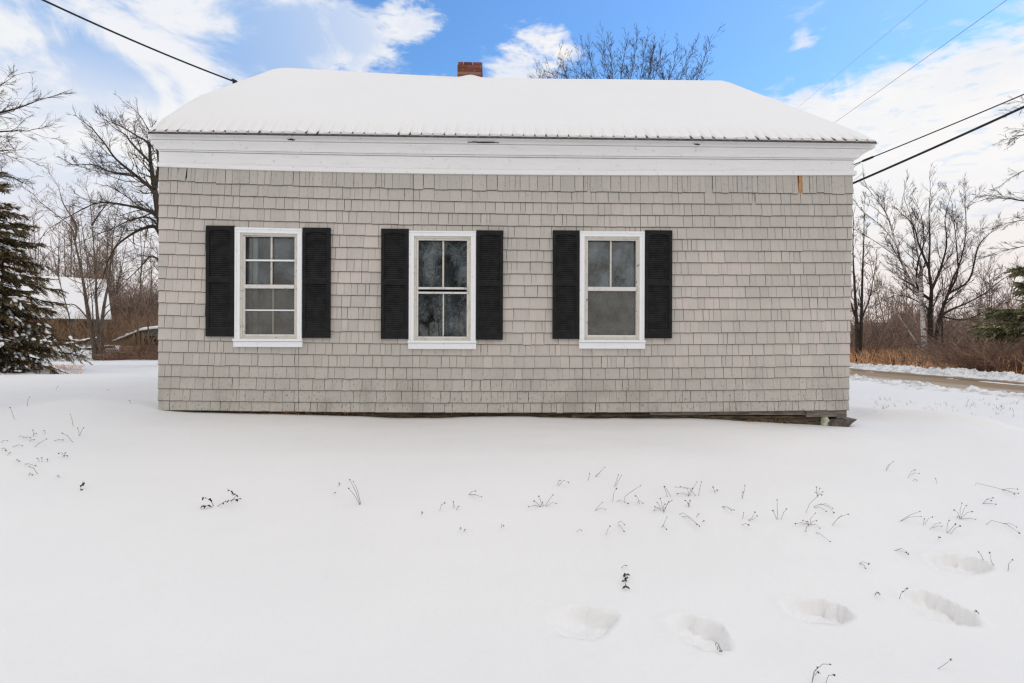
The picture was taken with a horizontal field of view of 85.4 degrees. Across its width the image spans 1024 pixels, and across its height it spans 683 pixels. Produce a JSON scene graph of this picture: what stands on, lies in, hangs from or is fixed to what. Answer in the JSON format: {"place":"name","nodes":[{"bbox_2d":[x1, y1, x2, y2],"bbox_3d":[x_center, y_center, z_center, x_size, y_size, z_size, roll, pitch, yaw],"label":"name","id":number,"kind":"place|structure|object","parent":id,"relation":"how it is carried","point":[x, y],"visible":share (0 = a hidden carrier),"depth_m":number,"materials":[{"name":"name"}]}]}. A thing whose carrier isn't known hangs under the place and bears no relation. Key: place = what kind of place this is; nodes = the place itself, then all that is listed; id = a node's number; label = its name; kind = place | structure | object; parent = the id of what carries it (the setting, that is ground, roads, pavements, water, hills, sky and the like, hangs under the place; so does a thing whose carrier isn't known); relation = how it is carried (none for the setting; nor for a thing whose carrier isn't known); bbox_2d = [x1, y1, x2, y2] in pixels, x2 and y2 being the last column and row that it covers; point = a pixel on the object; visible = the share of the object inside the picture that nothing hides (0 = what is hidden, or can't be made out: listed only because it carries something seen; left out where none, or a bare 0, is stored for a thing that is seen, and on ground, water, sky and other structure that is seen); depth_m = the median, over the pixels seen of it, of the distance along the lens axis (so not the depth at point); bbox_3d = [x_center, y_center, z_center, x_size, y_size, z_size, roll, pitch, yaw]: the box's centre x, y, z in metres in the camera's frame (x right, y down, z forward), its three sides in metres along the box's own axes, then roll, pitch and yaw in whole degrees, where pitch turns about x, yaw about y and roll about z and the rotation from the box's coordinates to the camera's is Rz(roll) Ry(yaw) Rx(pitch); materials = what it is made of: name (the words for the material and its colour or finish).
{"place":"outdoors","nodes":[
{"label":"outdoors","id":0,"kind":"place"},
{"bbox_2d":[32,364,84,373],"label":"dry grass","id":1,"kind":"structure","parent":0,"point":[63,365],"depth_m":14.90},
{"bbox_2d":[0,345,1023,682],"bbox_3d":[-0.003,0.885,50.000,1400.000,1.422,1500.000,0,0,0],"label":"ground","id":2,"kind":"structure","parent":0,"point":[136,561],"depth_m":3.49,"materials":[{"name":"white snow"}]},
{"bbox_2d":[0,64,74,189],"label":"overhanging tree","id":3,"kind":"object","parent":2,"relation":"on","point":[4,111],"visible":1,"depth_m":10.82,"materials":[{"name":"brown plant"}]},
{"bbox_2d":[0,171,91,374],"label":"spruce tree","id":4,"kind":"object","parent":2,"relation":"on","point":[17,312],"visible":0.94,"depth_m":13.48,"materials":[{"name":"green plant"}]},
{"bbox_2d":[4,275,111,344],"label":"barn","id":5,"kind":"structure","parent":2,"relation":"on","point":[76,297],"depth_m":26.48,"materials":[{"name":"metal"}]},
{"bbox_2d":[42,229,75,351],"bbox_3d":[-17.260,-1.836,21.137,0.914,4.824,1.094,0,0,0],"label":"sapling","id":6,"kind":"object","parent":2,"relation":"on","point":[58,276],"visible":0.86,"depth_m":21.25,"materials":[{"name":"brown plant"}]},
{"bbox_2d":[0,191,158,333],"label":"woods","id":7,"kind":"object","parent":2,"relation":"on","point":[71,256],"visible":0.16,"depth_m":35.76,"materials":[{"name":"brown plant"}]},
{"bbox_2d":[51,338,111,361],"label":"undergrowth","id":8,"kind":"object","parent":2,"relation":"on","point":[56,359],"visible":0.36,"depth_m":22.18,"materials":[{"name":"brown plant"}]},
{"bbox_2d":[66,337,96,343],"bbox_3d":[-18.354,-0.003,23.796,1.934,0.485,0.167,0,0,12],"label":"fallen log","id":9,"kind":"object","parent":2,"relation":"on","point":[86,339],"visible":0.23,"depth_m":23.74,"materials":[{"name":"white plant"}]},
{"bbox_2d":[11,164,157,359],"bbox_3d":[-17.147,-3.171,21.419,6.667,8.093,3.306,0,0,0],"label":"multi stem tree","id":10,"kind":"object","parent":2,"relation":"on","point":[99,331],"visible":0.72,"depth_m":21.53,"materials":[{"name":"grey plant"}]},
{"bbox_2d":[67,345,114,349],"bbox_3d":[-17.462,0.303,22.896,2.232,0.338,0.146,0,0,5],"label":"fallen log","id":11,"kind":"object","parent":2,"relation":"on","point":[89,348],"visible":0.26,"depth_m":22.85,"materials":[{"name":"brown plant"}]},
{"bbox_2d":[30,305,158,345],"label":"undergrowth","id":12,"kind":"object","parent":2,"relation":"on","point":[117,328],"visible":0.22,"depth_m":24.90,"materials":[{"name":"brown plant"}]},
{"bbox_2d":[82,251,112,358],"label":"sapling","id":13,"kind":"object","parent":2,"relation":"on","point":[92,316],"visible":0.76,"depth_m":21.50,"materials":[{"name":"brown plant"}]},
{"bbox_2d":[45,93,158,299],"bbox_3d":[-12.257,-3.447,16.959,4.510,8.085,3.354,0,0,0],"label":"maple tree","id":14,"kind":"object","parent":2,"relation":"on","point":[153,187],"visible":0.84,"depth_m":16.96,"materials":[{"name":"brown plant"}]},
{"bbox_2d":[87,330,158,360],"bbox_3d":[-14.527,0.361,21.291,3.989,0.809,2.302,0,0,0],"label":"undergrowth","id":15,"kind":"object","parent":2,"relation":"on","point":[146,356],"visible":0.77,"depth_m":20.75,"materials":[{"name":"brown plant"}]},
{"bbox_2d":[119,346,126,352],"bbox_3d":[-14.720,0.307,21.190,0.288,0.260,0.420,0,0,0],"label":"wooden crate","id":16,"kind":"object","parent":15,"relation":"on","point":[120,348],"visible":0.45,"depth_m":21.00,"materials":[{"name":"brown wood"}]},
{"bbox_2d":[126,346,139,352],"bbox_3d":[-14.455,0.295,21.190,0.268,0.250,0.420,0,0,0],"label":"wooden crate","id":17,"kind":"object","parent":15,"relation":"on","point":[130,348],"visible":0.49,"depth_m":21.00,"materials":[{"name":"brown wood"}]},
{"bbox_2d":[105,270,158,342],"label":"undergrowth","id":18,"kind":"object","parent":2,"relation":"on","point":[130,302],"visible":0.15,"depth_m":32.09,"materials":[{"name":"brown plant"}]},
{"bbox_2d":[113,326,158,352],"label":"fallen tree trunk","id":19,"kind":"object","parent":2,"relation":"on","point":[152,329],"visible":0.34,"depth_m":22.00,"materials":[{"name":"brown wood"}]},
{"bbox_2d":[129,219,155,345],"bbox_3d":[-14.709,-2.141,21.975,1.519,5.745,1.051,0,0,38],"label":"sapling","id":20,"kind":"object","parent":2,"relation":"on","point":[139,292],"visible":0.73,"depth_m":21.69,"materials":[{"name":"brown plant"}]},
{"bbox_2d":[139,233,157,349],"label":"sapling","id":21,"kind":"object","parent":2,"relation":"on","point":[148,319],"visible":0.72,"depth_m":21.50,"materials":[{"name":"brown plant"}]},
{"bbox_2d":[201,489,240,507],"bbox_3d":[-2.048,1.119,3.940,0.274,0.121,0.130,0,0,-9],"label":"dry weed","id":22,"kind":"object","parent":2,"relation":"on","point":[204,506],"visible":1,"depth_m":3.90,"materials":[{"name":"black plant"}]},
{"bbox_2d":[146,62,877,426],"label":"house","id":23,"kind":"structure","parent":2,"relation":"on","point":[468,240],"depth_m":6.19,"materials":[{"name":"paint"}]},
{"bbox_2d":[42,0,237,83],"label":"overhead cable","id":24,"kind":"object","parent":23,"relation":"attached to","point":[96,24],"visible":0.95,"depth_m":7.23,"materials":[{"name":"black rubber"}]},
{"bbox_2d":[232,227,302,346],"bbox_3d":[-2.665,-0.594,6.106,0.745,1.309,0.135,0,0,-2],"label":"window","id":25,"kind":"structure","parent":23,"relation":"in","point":[270,315],"depth_m":6.10,"materials":[{"name":"white paint"}]},
{"bbox_2d":[408,231,475,348],"bbox_3d":[-0.769,-0.570,6.167,0.753,1.306,0.135,0,0,-2],"label":"window","id":26,"kind":"structure","parent":23,"relation":"in","point":[415,341],"depth_m":6.14,"materials":[{"name":"white paint"}]},
{"bbox_2d":[579,231,645,348],"bbox_3d":[1.117,-0.576,6.229,0.744,1.312,0.135,0,0,-2],"label":"window","id":27,"kind":"structure","parent":23,"relation":"in","point":[606,314],"depth_m":6.22,"materials":[{"name":"white paint"}]},
{"bbox_2d":[853,106,1023,183],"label":"power cable","id":28,"kind":"object","parent":23,"relation":"attached to","point":[952,139],"visible":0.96,"depth_m":5.82,"materials":[{"name":"black rubber"}]},
{"bbox_2d":[854,94,1023,177],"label":"service wire","id":29,"kind":"object","parent":23,"relation":"attached to","point":[866,159],"visible":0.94,"depth_m":5.98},
{"bbox_2d":[528,494,556,506],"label":"dry weed","id":30,"kind":"object","parent":2,"relation":"on","point":[542,502],"visible":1,"depth_m":3.94,"materials":[{"name":"plant"}]},
{"bbox_2d":[622,573,629,588],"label":"dry weed","id":31,"kind":"object","parent":2,"relation":"on","point":[625,578],"visible":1,"depth_m":3.10,"materials":[{"name":"black plant"}]},
{"bbox_2d":[528,24,724,79],"bbox_3d":[3.064,-4.780,15.635,5.376,8.858,2.251,0,0,6],"label":"backyard tree","id":32,"kind":"object","parent":2,"relation":"on","point":[650,61],"visible":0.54,"depth_m":15.55,"materials":[{"name":"brown plant"}]},
{"bbox_2d":[654,498,671,510],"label":"dry weed","id":33,"kind":"object","parent":2,"relation":"on","point":[663,508],"visible":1,"depth_m":3.89,"materials":[{"name":"plant"}]},
{"bbox_2d":[675,481,701,495],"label":"dry weed","id":34,"kind":"object","parent":2,"relation":"on","point":[690,489],"visible":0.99,"depth_m":4.12,"materials":[{"name":"grey plant"}]},
{"bbox_2d":[795,513,830,541],"bbox_3d":[1.975,1.208,3.629,0.167,0.125,0.252,0,0,0],"label":"dry weed","id":35,"kind":"object","parent":2,"relation":"on","point":[811,524],"visible":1,"depth_m":3.73,"materials":[{"name":"grey plant"}]},
{"bbox_2d":[812,664,830,681],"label":"dry weed","id":36,"kind":"object","parent":2,"relation":"on","point":[817,671],"visible":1,"depth_m":2.37,"materials":[{"name":"plant"}]},
{"bbox_2d":[850,192,883,363],"bbox_3d":[13.752,-2.483,21.910,1.579,7.210,1.129,0,0,0],"label":"roadside tree","id":37,"kind":"object","parent":2,"relation":"on","point":[858,332],"visible":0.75,"depth_m":22.00,"materials":[{"name":"brown plant"}]},
{"bbox_2d":[852,344,902,363],"bbox_3d":[13.921,0.495,21.430,1.977,0.942,1.737,0,0,33],"label":"bush","id":38,"kind":"object","parent":2,"relation":"on","point":[871,354],"visible":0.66,"depth_m":21.30,"materials":[{"name":"brown plant"}]},
{"bbox_2d":[852,168,932,363],"bbox_3d":[14.102,-2.760,21.238,4.355,7.977,2.479,0,0,0],"label":"birch tree","id":39,"kind":"object","parent":2,"relation":"on","point":[920,293],"visible":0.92,"depth_m":21.16,"materials":[{"name":"brown plant"}]},
{"bbox_2d":[864,243,921,353],"bbox_3d":[13.310,-1.310,19.378,3.256,4.155,0.668,0,0,-33],"label":"sapling","id":40,"kind":"object","parent":2,"relation":"on","point":[893,303],"visible":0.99,"depth_m":19.39,"materials":[{"name":"brown plant"}]},
{"bbox_2d":[872,346,936,366],"bbox_3d":[13.658,0.561,19.603,2.000,0.869,1.421,0,0,0],"label":"bush","id":41,"kind":"object","parent":2,"relation":"on","point":[901,351],"visible":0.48,"depth_m":19.53,"materials":[{"name":"brown plant"}]},
{"bbox_2d":[885,346,942,367],"bbox_3d":[14.060,0.567,19.207,1.914,0.819,1.964,0,0,19],"label":"bush","id":42,"kind":"object","parent":2,"relation":"on","point":[908,358],"visible":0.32,"depth_m":19.17,"materials":[{"name":"brown plant"}]},
{"bbox_2d":[850,302,1022,360],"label":"undergrowth","id":43,"kind":"object","parent":2,"relation":"on","point":[888,338],"visible":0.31,"depth_m":25.56,"materials":[{"name":"brown plant"}]},
{"bbox_2d":[849,362,1023,381],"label":"snow bank","id":44,"kind":"structure","parent":2,"relation":"on","point":[975,373],"depth_m":14.87,"materials":[{"name":"white snow"}]},
{"bbox_2d":[849,374,1023,398],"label":"snow bank","id":45,"kind":"structure","parent":2,"relation":"on","point":[915,385],"depth_m":10.60,"materials":[{"name":"white snow"}]},
{"bbox_2d":[849,348,1023,373],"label":"dry grass","id":46,"kind":"structure","parent":2,"relation":"on","point":[852,358],"depth_m":19.36,"materials":[{"name":"brown plant"}]},
{"bbox_2d":[851,162,1022,349],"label":"roadside tree","id":47,"kind":"object","parent":2,"relation":"on","point":[930,299],"visible":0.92,"depth_m":21.20,"materials":[{"name":"brown plant"}]},
{"bbox_2d":[850,251,1023,340],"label":"woods","id":48,"kind":"object","parent":2,"relation":"on","point":[905,305],"visible":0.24,"depth_m":33.08,"materials":[{"name":"brown plant"}]},
{"bbox_2d":[930,264,958,349],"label":"sapling","id":49,"kind":"object","parent":2,"relation":"on","point":[941,319],"visible":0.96,"depth_m":19.77,"materials":[{"name":"brown plant"}]},
{"bbox_2d":[874,398,1017,416],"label":"snow twigs","id":50,"kind":"object","parent":2,"relation":"on","point":[966,406],"visible":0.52,"depth_m":7.66,"materials":[{"name":"plant"}]},
{"bbox_2d":[891,329,1012,367],"bbox_3d":[13.601,0.231,16.989,2.661,1.381,3.073,0,0,-39],"label":"bush","id":51,"kind":"object","parent":2,"relation":"on","point":[926,349],"visible":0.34,"depth_m":17.29,"materials":[{"name":"brown plant"}]},
{"bbox_2d":[897,330,1016,366],"bbox_3d":[15.303,0.276,19.359,3.790,1.482,3.252,0,0,-31],"label":"bush","id":52,"kind":"object","parent":2,"relation":"on","point":[925,341],"visible":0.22,"depth_m":19.23,"materials":[{"name":"brown plant"}]},
{"bbox_2d":[905,331,1023,371],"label":"bush","id":53,"kind":"object","parent":2,"relation":"on","point":[961,362],"visible":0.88,"depth_m":15.26,"materials":[{"name":"brown plant"}]},
{"bbox_2d":[907,307,1021,368],"bbox_3d":[15.870,-0.142,18.732,4.174,2.261,3.904,0,0,0],"label":"bush","id":54,"kind":"object","parent":2,"relation":"on","point":[932,339],"visible":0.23,"depth_m":19.37,"materials":[{"name":"brown plant"}]},
{"bbox_2d":[945,327,1022,357],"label":"bush","id":55,"kind":"object","parent":2,"relation":"on","point":[981,347],"visible":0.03,"depth_m":20.70,"materials":[{"name":"brown plant"}]},
{"bbox_2d":[955,335,1023,374],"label":"bush","id":56,"kind":"object","parent":2,"relation":"on","point":[1019,366],"visible":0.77,"depth_m":14.78,"materials":[{"name":"brown plant"}]},
{"bbox_2d":[963,95,1023,262],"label":"drooping tree","id":57,"kind":"object","parent":2,"relation":"on","point":[1009,224],"visible":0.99,"depth_m":14.28,"materials":[{"name":"brown plant"}]},
{"bbox_2d":[964,265,1023,345],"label":"pine tree","id":58,"kind":"object","parent":2,"relation":"on","point":[997,330],"visible":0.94,"depth_m":16.11,"materials":[{"name":"green plant"}]},
{"bbox_2d":[0,0,1023,324],"label":"sky","id":59,"kind":"structure","parent":0,"point":[785,51],"materials":[{"name":"blue"}]},
{"bbox_2d":[797,0,926,107],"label":"road wire","id":60,"kind":"object","parent":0,"point":[866,50],"visible":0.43,"depth_m":17.43,"materials":[{"name":"grey metal"}]},
{"bbox_2d":[852,318,981,342],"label":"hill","id":61,"kind":"structure","parent":0,"point":[915,325],"depth_m":116.51,"materials":[{"name":"brown plant"}]},
{"bbox_2d":[837,0,1006,120],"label":"road wire","id":62,"kind":"object","parent":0,"point":[931,53],"visible":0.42,"depth_m":13.91,"materials":[{"name":"grey metal"}]},
{"bbox_2d":[849,368,1023,393],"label":"road","id":63,"kind":"structure","parent":0,"point":[953,382],"depth_m":12.86,"materials":[{"name":"asphalt"}]}
]}

